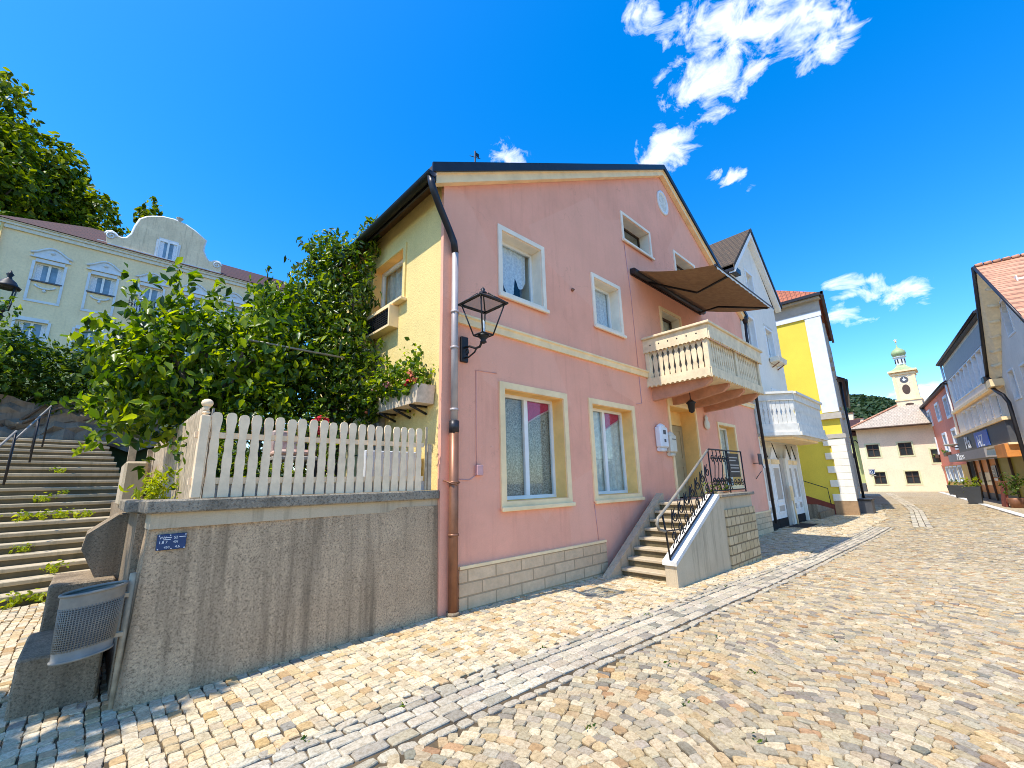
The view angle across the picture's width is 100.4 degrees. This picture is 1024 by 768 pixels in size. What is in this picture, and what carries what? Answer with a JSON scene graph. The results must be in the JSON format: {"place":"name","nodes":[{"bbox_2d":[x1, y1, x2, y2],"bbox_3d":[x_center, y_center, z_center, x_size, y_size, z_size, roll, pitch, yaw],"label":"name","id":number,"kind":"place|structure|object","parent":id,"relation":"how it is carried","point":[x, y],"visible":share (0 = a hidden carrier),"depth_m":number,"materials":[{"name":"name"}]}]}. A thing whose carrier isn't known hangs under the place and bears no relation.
{"place":"outdoors","nodes":[
{"label":"outdoors","id":0,"kind":"place"},
{"bbox_2d":[0,365,293,477],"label":"hillside","id":1,"kind":"structure","parent":0,"point":[120,456],"depth_m":13.32,"materials":[{"name":"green plant"}]},
{"bbox_2d":[0,67,55,194],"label":"hill tree","id":2,"kind":"object","parent":1,"relation":"on","point":[7,89],"visible":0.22,"depth_m":37.18,"materials":[{"name":"green plant"}]},
{"bbox_2d":[0,111,64,222],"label":"hill tree","id":3,"kind":"object","parent":1,"relation":"on","point":[31,192],"visible":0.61,"depth_m":33.93,"materials":[{"name":"green plant"}]},
{"bbox_2d":[1,131,108,225],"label":"hill tree","id":4,"kind":"object","parent":1,"relation":"on","point":[74,179],"visible":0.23,"depth_m":37.99,"materials":[{"name":"green plant"}]},
{"bbox_2d":[34,184,130,236],"bbox_3d":[-37.037,-9.992,37.444,6.681,15.426,6.890,0,-13,-8],"label":"hill tree","id":5,"kind":"object","parent":1,"relation":"on","point":[91,200],"visible":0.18,"depth_m":37.41,"materials":[{"name":"green plant"}]},
{"bbox_2d":[0,319,247,429],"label":"hedge","id":6,"kind":"object","parent":1,"relation":"on","point":[27,362],"visible":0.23,"depth_m":12.20,"materials":[{"name":"green plant"}]},
{"bbox_2d":[0,215,284,412],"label":"villa","id":7,"kind":"object","parent":1,"relation":"on","point":[66,278],"visible":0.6,"depth_m":27.89,"materials":[{"name":"beige paint"}]},
{"bbox_2d":[6,316,50,347],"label":"window","id":8,"kind":"structure","parent":7,"relation":"in","point":[40,329],"depth_m":25.63,"materials":[{"name":"white paint"}]},
{"bbox_2d":[23,248,72,306],"bbox_3d":[-28.647,-6.667,26.345,1.832,3.648,0.480,11,-18,-42],"label":"window","id":9,"kind":"structure","parent":7,"relation":"in","point":[47,274],"depth_m":26.43,"materials":[{"name":"white paint"}]},
{"bbox_2d":[68,325,106,354],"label":"window","id":10,"kind":"structure","parent":7,"relation":"in","point":[86,335],"depth_m":27.12,"materials":[{"name":"glass"}]},
{"bbox_2d":[80,261,121,315],"bbox_3d":[-26.880,-6.329,27.987,1.832,3.648,0.480,11,-18,-42],"label":"window","id":11,"kind":"structure","parent":7,"relation":"in","point":[97,285],"depth_m":28.09,"materials":[{"name":"white paint"}]},
{"bbox_2d":[133,273,167,312],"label":"window","id":12,"kind":"structure","parent":7,"relation":"in","point":[151,294],"depth_m":29.77,"materials":[{"name":"white paint"}]},
{"bbox_2d":[154,238,180,261],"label":"window","id":13,"kind":"structure","parent":7,"relation":"in","point":[167,249],"depth_m":30.72,"materials":[{"name":"white paint"}]},
{"bbox_2d":[180,283,206,324],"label":"window","id":14,"kind":"structure","parent":7,"relation":"in","point":[200,290],"depth_m":31.57,"materials":[{"name":"white paint"}]},
{"bbox_2d":[220,292,246,324],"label":"window","id":15,"kind":"structure","parent":7,"relation":"in","point":[236,298],"depth_m":33.15,"materials":[{"name":"white paint"}]},
{"bbox_2d":[133,196,162,223],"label":"hill tree","id":16,"kind":"object","parent":1,"relation":"on","point":[142,211],"visible":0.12,"depth_m":44.07,"materials":[{"name":"green plant"}]},
{"bbox_2d":[0,552,808,767],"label":"pavement","id":17,"kind":"structure","parent":0,"point":[523,625],"depth_m":3.57,"materials":[{"name":"stone"}]},
{"bbox_2d":[4,629,102,721],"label":"concrete block","id":18,"kind":"structure","parent":17,"relation":"on","point":[39,684],"depth_m":3.27,"materials":[{"name":"concrete"}]},
{"bbox_2d":[39,570,114,631],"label":"concrete block","id":19,"kind":"structure","parent":18,"relation":"on","point":[60,583],"depth_m":4.04,"materials":[{"name":"concrete"}]},
{"bbox_2d":[81,512,128,580],"bbox_3d":[-4.406,1.753,4.591,0.320,0.680,0.650,11,-18,-42],"label":"concrete cheek","id":20,"kind":"object","parent":19,"relation":"on","point":[102,548],"visible":0.8,"depth_m":4.39,"materials":[{"name":"concrete"}]},
{"bbox_2d":[47,572,136,709],"bbox_3d":[-3.141,1.984,3.159,0.430,1.020,0.287,11,-18,-42],"label":"waste bin","id":21,"kind":"object","parent":17,"relation":"on","point":[87,620],"visible":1,"depth_m":3.13,"materials":[{"name":"metal"}]},
{"bbox_2d":[602,491,761,587],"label":"entrance stairs","id":22,"kind":"structure","parent":17,"relation":"on","point":[722,536],"depth_m":7.88,"materials":[{"name":"stone"}]},
{"bbox_2d":[655,448,746,559],"bbox_3d":[3.715,2.130,8.098,4.103,1.828,0.059,11,-18,-42],"label":"stair railing","id":23,"kind":"object","parent":22,"relation":"on","point":[732,466],"visible":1,"depth_m":7.96,"materials":[{"name":"metal"}]},
{"bbox_2d":[0,506,1016,767],"bbox_3d":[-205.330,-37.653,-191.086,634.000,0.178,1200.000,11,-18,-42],"label":"street bed","id":24,"kind":"object","parent":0,"point":[416,740],"visible":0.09,"depth_m":3.10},
{"bbox_2d":[0,591,33,610],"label":"weed","id":25,"kind":"object","parent":24,"relation":"on","point":[16,600],"visible":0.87,"depth_m":6.28,"materials":[{"name":"green plant"}]},
{"bbox_2d":[0,437,119,608],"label":"garden steps","id":26,"kind":"structure","parent":24,"relation":"on","point":[89,480],"depth_m":8.87,"materials":[{"name":"stone"}]},
{"bbox_2d":[0,430,17,484],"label":"handrail","id":27,"kind":"object","parent":26,"relation":"on","point":[14,433],"visible":1,"depth_m":7.93,"materials":[{"name":"metal"}]},
{"bbox_2d":[0,270,21,320],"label":"street lamp","id":28,"kind":"object","parent":26,"relation":"on","point":[8,283],"visible":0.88,"depth_m":9.47,"materials":[{"name":"metal"}]},
{"bbox_2d":[0,296,22,372],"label":"tree","id":29,"kind":"object","parent":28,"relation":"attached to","point":[5,307],"visible":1,"depth_m":9.17,"materials":[{"name":"green plant"}]},
{"bbox_2d":[6,416,40,479],"bbox_3d":[-10.106,1.294,8.834,0.040,1.450,1.257,8,-16,-35],"label":"handrail","id":30,"kind":"object","parent":26,"relation":"on","point":[38,418],"visible":0.58,"depth_m":9.28,"materials":[{"name":"metal"}]},
{"bbox_2d":[0,394,159,451],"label":"rock wall","id":31,"kind":"structure","parent":26,"relation":"on","point":[13,410],"depth_m":12.04,"materials":[{"name":"stone"}]},
{"bbox_2d":[105,490,438,712],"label":"retaining wall","id":32,"kind":"structure","parent":24,"relation":"on","point":[236,586],"depth_m":4.05,"materials":[{"name":"concrete"}]},
{"bbox_2d":[115,461,147,504],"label":"gate wall","id":33,"kind":"structure","parent":32,"relation":"on","point":[128,476],"depth_m":6.21,"materials":[{"name":"stone"}]},
{"bbox_2d":[127,437,152,498],"bbox_3d":[-6.290,1.624,7.103,0.539,1.560,0.199,-6,-14,18],"label":"gate post","id":34,"kind":"object","parent":32,"relation":"on","point":[132,452],"visible":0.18,"depth_m":7.18,"materials":[{"name":"beige concrete"}]},
{"bbox_2d":[119,464,177,499],"bbox_3d":[-3.771,1.070,4.470,0.528,0.490,0.691,11,-18,-42],"label":"feathery shrub","id":35,"kind":"object","parent":32,"relation":"on","point":[160,489],"visible":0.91,"depth_m":4.38,"materials":[{"name":"green plant"}]},
{"bbox_2d":[155,533,186,550],"bbox_3d":[-2.898,1.340,3.633,0.046,0.127,0.200,-13,-18,42],"label":"hydrant plate","id":36,"kind":"object","parent":32,"relation":"attached to","point":[170,541],"visible":1,"depth_m":3.62,"materials":[{"name":"blue metal"}]},
{"bbox_2d":[187,399,431,497],"bbox_3d":[-2.008,0.763,4.824,2.600,0.918,0.128,11,-18,-42],"label":"picket fence","id":37,"kind":"object","parent":32,"relation":"on","point":[237,484],"visible":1,"depth_m":4.55,"materials":[{"name":"paint"}]},
{"bbox_2d":[228,555,836,767],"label":"gutter edging","id":38,"kind":"object","parent":24,"relation":"on","point":[327,734],"visible":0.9,"depth_m":3.41,"materials":[{"name":"stone"}]},
{"bbox_2d":[294,584,835,744],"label":"joint weeds","id":39,"kind":"object","parent":38,"relation":"on","point":[594,724],"visible":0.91,"depth_m":3.08,"materials":[{"name":"green plant"}]},
{"bbox_2d":[305,162,777,616],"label":"house","id":40,"kind":"structure","parent":24,"relation":"on","point":[567,423],"depth_m":7.86,"materials":[{"name":"pink paint"}]},
{"bbox_2d":[367,242,406,317],"bbox_3d":[-2.110,-1.776,7.810,0.570,1.100,1.370,11,-18,-42],"label":"window","id":41,"kind":"structure","parent":40,"relation":"in","point":[390,280],"depth_m":8.03,"materials":[{"name":"yellow paint"}]},
{"bbox_2d":[346,337,436,422],"bbox_3d":[-1.735,-0.022,6.478,0.974,1.131,1.866,11,-18,-42],"label":"flower trough","id":42,"kind":"object","parent":40,"relation":"attached to","point":[405,394],"visible":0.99,"depth_m":6.24,"materials":[{"name":"plant"}]},
{"bbox_2d":[459,370,496,479],"bbox_3d":[-0.469,0.574,6.300,0.731,1.651,0.059,11,-18,-42],"label":"junction box","id":43,"kind":"object","parent":40,"relation":"attached to","point":[478,470],"visible":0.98,"depth_m":6.13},
{"bbox_2d":[458,287,508,362],"bbox_3d":[-0.521,-0.872,6.039,0.518,0.940,0.874,11,-18,-42],"label":"wall lantern","id":44,"kind":"object","parent":40,"relation":"attached to","point":[483,335],"depth_m":5.94,"materials":[{"name":"metal"}]},
{"bbox_2d":[497,223,549,313],"bbox_3d":[0.017,-1.992,7.826,1.220,1.375,0.650,11,-18,-42],"label":"window","id":45,"kind":"structure","parent":40,"relation":"in","point":[521,271],"depth_m":7.95,"materials":[{"name":"white paint"}]},
{"bbox_2d":[499,381,575,511],"bbox_3d":[0.238,1.082,7.267,1.700,1.985,0.670,11,-18,-42],"label":"window","id":46,"kind":"structure","parent":40,"relation":"in","point":[533,432],"depth_m":7.37,"materials":[{"name":"beige paint"}]},
{"bbox_2d":[590,272,626,338],"bbox_3d":[1.943,-1.676,9.628,1.170,1.285,0.650,11,-18,-42],"label":"window","id":47,"kind":"structure","parent":40,"relation":"in","point":[606,297],"depth_m":9.78,"materials":[{"name":"white paint"}]},
{"bbox_2d":[588,398,644,503],"bbox_3d":[1.925,1.400,8.835,1.710,1.995,0.670,11,-18,-42],"label":"window","id":48,"kind":"structure","parent":40,"relation":"in","point":[613,454],"depth_m":9.02,"materials":[{"name":"beige paint"}]},
{"bbox_2d":[620,210,654,260],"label":"window","id":49,"kind":"structure","parent":40,"relation":"in","point":[632,235],"depth_m":11.44,"materials":[{"name":"paint"}]},
{"bbox_2d":[655,423,668,451],"bbox_3d":[3.479,1.240,9.918,0.360,0.648,0.173,11,-18,-42],"label":"letter box","id":50,"kind":"object","parent":40,"relation":"attached to","point":[661,437],"visible":1,"depth_m":9.82,"materials":[{"name":"white plastic"}]},
{"bbox_2d":[657,190,667,215],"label":"oval window","id":51,"kind":"structure","parent":40,"relation":"in","point":[661,199],"depth_m":12.68,"materials":[{"name":"glass"}]},
{"bbox_2d":[658,306,684,350],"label":"window","id":52,"kind":"structure","parent":40,"relation":"in","point":[669,320],"depth_m":11.89,"materials":[{"name":"beige paint"}]},
{"bbox_2d":[667,431,676,456],"bbox_3d":[3.797,1.426,10.175,0.300,0.588,0.163,11,-18,-42],"label":"letter box","id":53,"kind":"object","parent":40,"relation":"attached to","point":[672,449],"visible":0.84,"depth_m":10.08,"materials":[{"name":"beige plastic"}]},
{"bbox_2d":[672,250,694,270],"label":"window","id":54,"kind":"structure","parent":40,"relation":"in","point":[679,264],"depth_m":13.16,"materials":[{"name":"brown wood"}]},
{"bbox_2d":[666,398,705,498],"bbox_3d":[4.272,1.666,11.032,1.610,2.450,0.530,11,-18,-42],"label":"door","id":55,"kind":"structure","parent":40,"relation":"in","point":[683,424],"depth_m":11.42,"materials":[{"name":"beige paint"}]},
{"bbox_2d":[630,264,773,314],"bbox_3d":[5.047,-2.353,11.077,4.060,0.800,1.985,11,-18,-42],"label":"awning","id":56,"kind":"object","parent":40,"relation":"attached to","point":[711,288],"visible":1,"depth_m":10.80,"materials":[{"name":"brown fabric"}]},
{"bbox_2d":[716,422,744,488],"bbox_3d":[6.361,2.193,12.954,1.440,1.965,0.650,11,-18,-42],"label":"window","id":57,"kind":"structure","parent":40,"relation":"in","point":[727,435],"depth_m":13.26,"materials":[{"name":"beige paint"}]},
{"bbox_2d":[259,555,830,767],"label":"gutter","id":58,"kind":"object","parent":24,"relation":"on","point":[360,745],"visible":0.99,"depth_m":3.44,"materials":[{"name":"stone"}]},
{"bbox_2d":[709,228,827,529],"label":"house","id":59,"kind":"structure","parent":24,"relation":"on","point":[786,429],"depth_m":17.04,"materials":[{"name":"white paint"}]},
{"bbox_2d":[747,314,758,348],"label":"window","id":60,"kind":"structure","parent":59,"relation":"in","point":[751,329],"depth_m":17.05,"materials":[{"name":"white paint"}]},
{"bbox_2d":[763,325,775,358],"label":"window","id":61,"kind":"structure","parent":59,"relation":"in","point":[771,350],"depth_m":18.60,"materials":[{"name":"glass"}]},
{"bbox_2d":[761,446,780,529],"bbox_3d":[9.132,3.673,15.208,1.130,3.200,0.140,11,-18,-42],"label":"door","id":62,"kind":"structure","parent":59,"relation":"in","point":[775,525],"depth_m":15.23,"materials":[{"name":"white paint"}]},
{"bbox_2d":[769,443,788,527],"bbox_3d":[9.948,3.829,15.966,1.080,3.200,0.140,11,-18,-42],"label":"door","id":63,"kind":"structure","parent":59,"relation":"in","point":[775,469],"depth_m":15.90,"materials":[{"name":"white paint"}]},
{"bbox_2d":[784,445,800,521],"bbox_3d":[11.281,4.085,17.204,0.795,3.200,0.140,11,-18,-42],"label":"door","id":64,"kind":"structure","parent":59,"relation":"in","point":[786,454],"depth_m":17.30,"materials":[{"name":"white paint"}]},
{"bbox_2d":[790,446,805,521],"bbox_3d":[11.842,4.192,17.725,0.800,3.200,0.140,11,-18,-42],"label":"door","id":65,"kind":"structure","parent":59,"relation":"in","point":[794,463],"depth_m":17.64,"materials":[{"name":"white paint"}]},
{"bbox_2d":[774,290,860,514],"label":"house","id":66,"kind":"structure","parent":24,"relation":"on","point":[804,330],"depth_m":20.96,"materials":[{"name":"yellow paint"}]},
{"bbox_2d":[809,526,893,556],"bbox_3d":[9.750,4.340,11.991,8.316,0.106,0.668,11,-18,-42],"label":"gutter edging","id":67,"kind":"object","parent":24,"relation":"on","point":[828,547],"visible":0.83,"depth_m":11.16,"materials":[{"name":"stone"}]},
{"bbox_2d":[817,493,932,556],"bbox_3d":[22.298,7.011,24.777,2.140,0.101,44.290,-13,-17,40],"label":"gutter","id":68,"kind":"object","parent":24,"relation":"on","point":[872,533],"visible":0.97,"depth_m":14.05,"materials":[{"name":"stone"}]},
{"bbox_2d":[939,492,1023,517],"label":"kerb","id":69,"kind":"structure","parent":24,"relation":"on","point":[1005,510],"depth_m":20.63,"materials":[{"name":"stone"}]},
{"bbox_2d":[971,253,1023,460],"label":"house","id":70,"kind":"structure","parent":24,"relation":"on","point":[998,285],"depth_m":20.21,"materials":[{"name":"white paint"}]},
{"bbox_2d":[999,299,1015,337],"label":"window","id":71,"kind":"structure","parent":70,"relation":"in","point":[1009,326],"depth_m":19.97,"materials":[{"name":"glass"}]},
{"bbox_2d":[1006,367,1021,400],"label":"window","id":72,"kind":"structure","parent":70,"relation":"in","point":[1011,375],"depth_m":20.70,"materials":[{"name":"glass"}]},
{"bbox_2d":[0,0,1023,470],"label":"sky","id":73,"kind":"structure","parent":0,"point":[871,152],"materials":[{"name":"blue"}]},
{"bbox_2d":[378,556,1023,767],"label":"street","id":74,"kind":"structure","parent":0,"point":[960,640],"depth_m":3.27,"materials":[{"name":"stone"}]},
{"bbox_2d":[759,505,887,554],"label":"pavement","id":75,"kind":"structure","parent":0,"point":[823,532],"depth_m":13.37,"materials":[{"name":"stone"}]},
{"bbox_2d":[807,504,834,518],"bbox_3d":[13.626,5.641,19.111,2.700,0.620,0.820,11,-18,-42],"label":"cellar hatch","id":76,"kind":"object","parent":75,"relation":"on","point":[816,511],"visible":0.61,"depth_m":18.23,"materials":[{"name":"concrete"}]},
{"bbox_2d":[857,498,875,513],"bbox_3d":[16.758,5.753,20.168,0.900,0.670,0.600,11,-18,-42],"label":"rubbish bin","id":77,"kind":"object","parent":75,"relation":"on","point":[866,505],"visible":0.83,"depth_m":19.92,"materials":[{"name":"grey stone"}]},
{"bbox_2d":[860,491,982,505],"bbox_3d":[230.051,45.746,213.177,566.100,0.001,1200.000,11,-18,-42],"label":"ground","id":78,"kind":"structure","parent":0,"point":[926,497],"depth_m":31.41,"materials":[{"name":"stone"}]},
{"bbox_2d":[836,376,864,497],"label":"house","id":79,"kind":"structure","parent":78,"relation":"on","point":[842,383],"depth_m":27.74,"materials":[{"name":"black paint"}]},
{"bbox_2d":[849,419,865,482],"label":"house","id":80,"kind":"structure","parent":78,"relation":"on","point":[856,445],"depth_m":47.93,"materials":[{"name":"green paint"}]},
{"bbox_2d":[851,401,959,491],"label":"house","id":81,"kind":"structure","parent":78,"relation":"on","point":[897,447],"depth_m":44.40,"materials":[{"name":"beige paint"}]},
{"bbox_2d":[864,443,882,458],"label":"window","id":82,"kind":"structure","parent":81,"relation":"in","point":[873,450],"depth_m":45.87,"materials":[{"name":"brown wood"}]},
{"bbox_2d":[872,471,888,484],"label":"window","id":83,"kind":"structure","parent":81,"relation":"in","point":[881,478],"depth_m":45.15,"materials":[{"name":"brown wood"}]},
{"bbox_2d":[896,441,915,456],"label":"window","id":84,"kind":"structure","parent":81,"relation":"in","point":[904,449],"depth_m":44.05,"materials":[{"name":"paint"}]},
{"bbox_2d":[903,470,922,484],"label":"window","id":85,"kind":"structure","parent":81,"relation":"in","point":[912,477],"depth_m":43.39,"materials":[{"name":"brown wood"}]},
{"bbox_2d":[887,340,923,405],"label":"church tower","id":86,"kind":"structure","parent":78,"relation":"on","point":[902,374],"depth_m":47.79,"materials":[{"name":"paint"}]},
{"bbox_2d":[919,381,971,485],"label":"house","id":87,"kind":"structure","parent":78,"relation":"on","point":[935,405],"depth_m":37.32,"materials":[{"name":"red paint"}]},
{"bbox_2d":[960,476,982,503],"bbox_3d":[26.494,6.049,24.515,1.006,1.574,0.947,11,-18,-42],"label":"planter","id":88,"kind":"object","parent":78,"relation":"on","point":[973,494],"visible":1,"depth_m":24.35,"materials":[{"name":"grey concrete"}]},
{"bbox_2d":[936,309,1023,500],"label":"house","id":89,"kind":"structure","parent":78,"relation":"on","point":[986,438],"depth_m":26.42,"materials":[{"name":"grey paint"}]},
{"bbox_2d":[966,358,977,388],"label":"window","id":90,"kind":"structure","parent":89,"relation":"in","point":[969,364],"depth_m":26.88,"materials":[{"name":"white paint"}]},
{"bbox_2d":[970,352,981,385],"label":"window","id":91,"kind":"structure","parent":89,"relation":"in","point":[973,358],"depth_m":25.84,"materials":[{"name":"white paint"}]},
{"bbox_2d":[983,396,994,420],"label":"window","id":92,"kind":"structure","parent":89,"relation":"in","point":[988,407],"depth_m":25.17,"materials":[{"name":"white paint"}]},
{"bbox_2d":[989,392,1002,417],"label":"window","id":93,"kind":"structure","parent":89,"relation":"in","point":[995,402],"depth_m":23.82,"materials":[{"name":"white paint"}]},
{"bbox_2d":[841,504,1023,570],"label":"street","id":94,"kind":"structure","parent":0,"point":[973,535],"depth_m":11.63,"materials":[{"name":"stone"}]},
{"bbox_2d":[941,491,1023,513],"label":"footway","id":95,"kind":"structure","parent":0,"point":[996,503],"depth_m":23.29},
{"bbox_2d":[952,476,968,497],"bbox_3d":[31.899,7.333,30.399,1.004,1.481,0.889,1,-13,-11],"label":"planter","id":96,"kind":"object","parent":95,"relation":"on","point":[958,490],"visible":0.85,"depth_m":30.22,"materials":[{"name":"grey concrete"}]},
{"bbox_2d":[998,472,1023,507],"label":"shop plant","id":97,"kind":"object","parent":95,"relation":"on","point":[1016,502],"visible":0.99,"depth_m":20.93,"materials":[{"name":"green plant"}]},
{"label":"terrace","id":98,"kind":"structure","parent":0,"visible":0},
{"bbox_2d":[148,407,214,498],"bbox_3d":[-4.613,1.087,5.768,0.090,0.880,4.950,11,-18,-42],"label":"board fence","id":99,"kind":"object","parent":98,"relation":"on","point":[162,457],"visible":0.44,"depth_m":4.64,"materials":[{"name":"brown wood"}]},
{"bbox_2d":[34,257,337,486],"bbox_3d":[-4.185,-0.091,6.016,3.185,3.429,2.348,4,-14,-23],"label":"broad leaved tree","id":100,"kind":"object","parent":98,"relation":"on","point":[153,373],"visible":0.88,"depth_m":5.46,"materials":[{"name":"green plant"}]},
{"bbox_2d":[170,430,336,497],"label":"border plants","id":101,"kind":"object","parent":98,"relation":"on","point":[233,462],"visible":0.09,"depth_m":4.67,"materials":[{"name":"green plant"}]},
{"bbox_2d":[161,378,348,496],"bbox_3d":[-3.177,0.738,5.513,2.192,1.599,1.367,11,-18,-42],"label":"evergreen shrub","id":102,"kind":"object","parent":98,"relation":"on","point":[289,407],"visible":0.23,"depth_m":5.49,"materials":[{"name":"green plant"}]},
{"bbox_2d":[187,214,387,493],"bbox_3d":[-3.566,-0.818,7.110,3.086,5.208,2.445,11,-18,-42],"label":"tree","id":103,"kind":"object","parent":98,"relation":"on","point":[331,294],"visible":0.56,"depth_m":7.19,"materials":[{"name":"green plant"}]},
{"bbox_2d":[243,338,344,358],"bbox_3d":[-3.137,-0.509,6.236,1.390,0.042,0.032,11,-18,-42],"label":"washing line pole","id":104,"kind":"object","parent":103,"relation":"attached to","point":[272,344],"visible":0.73,"depth_m":6.25,"materials":[{"name":"metal"}]},
{"bbox_2d":[270,430,317,495],"bbox_3d":[-2.643,0.945,5.100,0.460,0.800,0.450,11,-18,-42],"label":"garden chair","id":105,"kind":"object","parent":98,"relation":"on","point":[284,444],"visible":0.27,"depth_m":5.08,"materials":[{"name":"white wood"}]},
{"bbox_2d":[281,415,338,476],"bbox_3d":[-2.567,0.896,5.382,0.877,1.028,0.502,4,-14,-23],"label":"rose bush","id":106,"kind":"object","parent":98,"relation":"on","point":[318,418],"visible":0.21,"depth_m":5.35,"materials":[{"name":"green plant"}]},
{"bbox_2d":[369,416,384,450],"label":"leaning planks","id":107,"kind":"object","parent":98,"relation":"on","point":[381,422],"visible":0.14,"depth_m":7.00,"materials":[{"name":"brown wood"}]},
{"bbox_2d":[360,450,415,492],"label":"garden wall","id":108,"kind":"structure","parent":98,"relation":"on","point":[382,457],"depth_m":5.66,"materials":[{"name":"white paint"}]},
{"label":"hill","id":109,"kind":"structure","parent":0,"visible":0},
{"bbox_2d":[843,394,896,418],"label":"forest","id":110,"kind":"object","parent":109,"relation":"on","point":[863,406],"visible":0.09,"depth_m":221.11,"materials":[{"name":"plant"}]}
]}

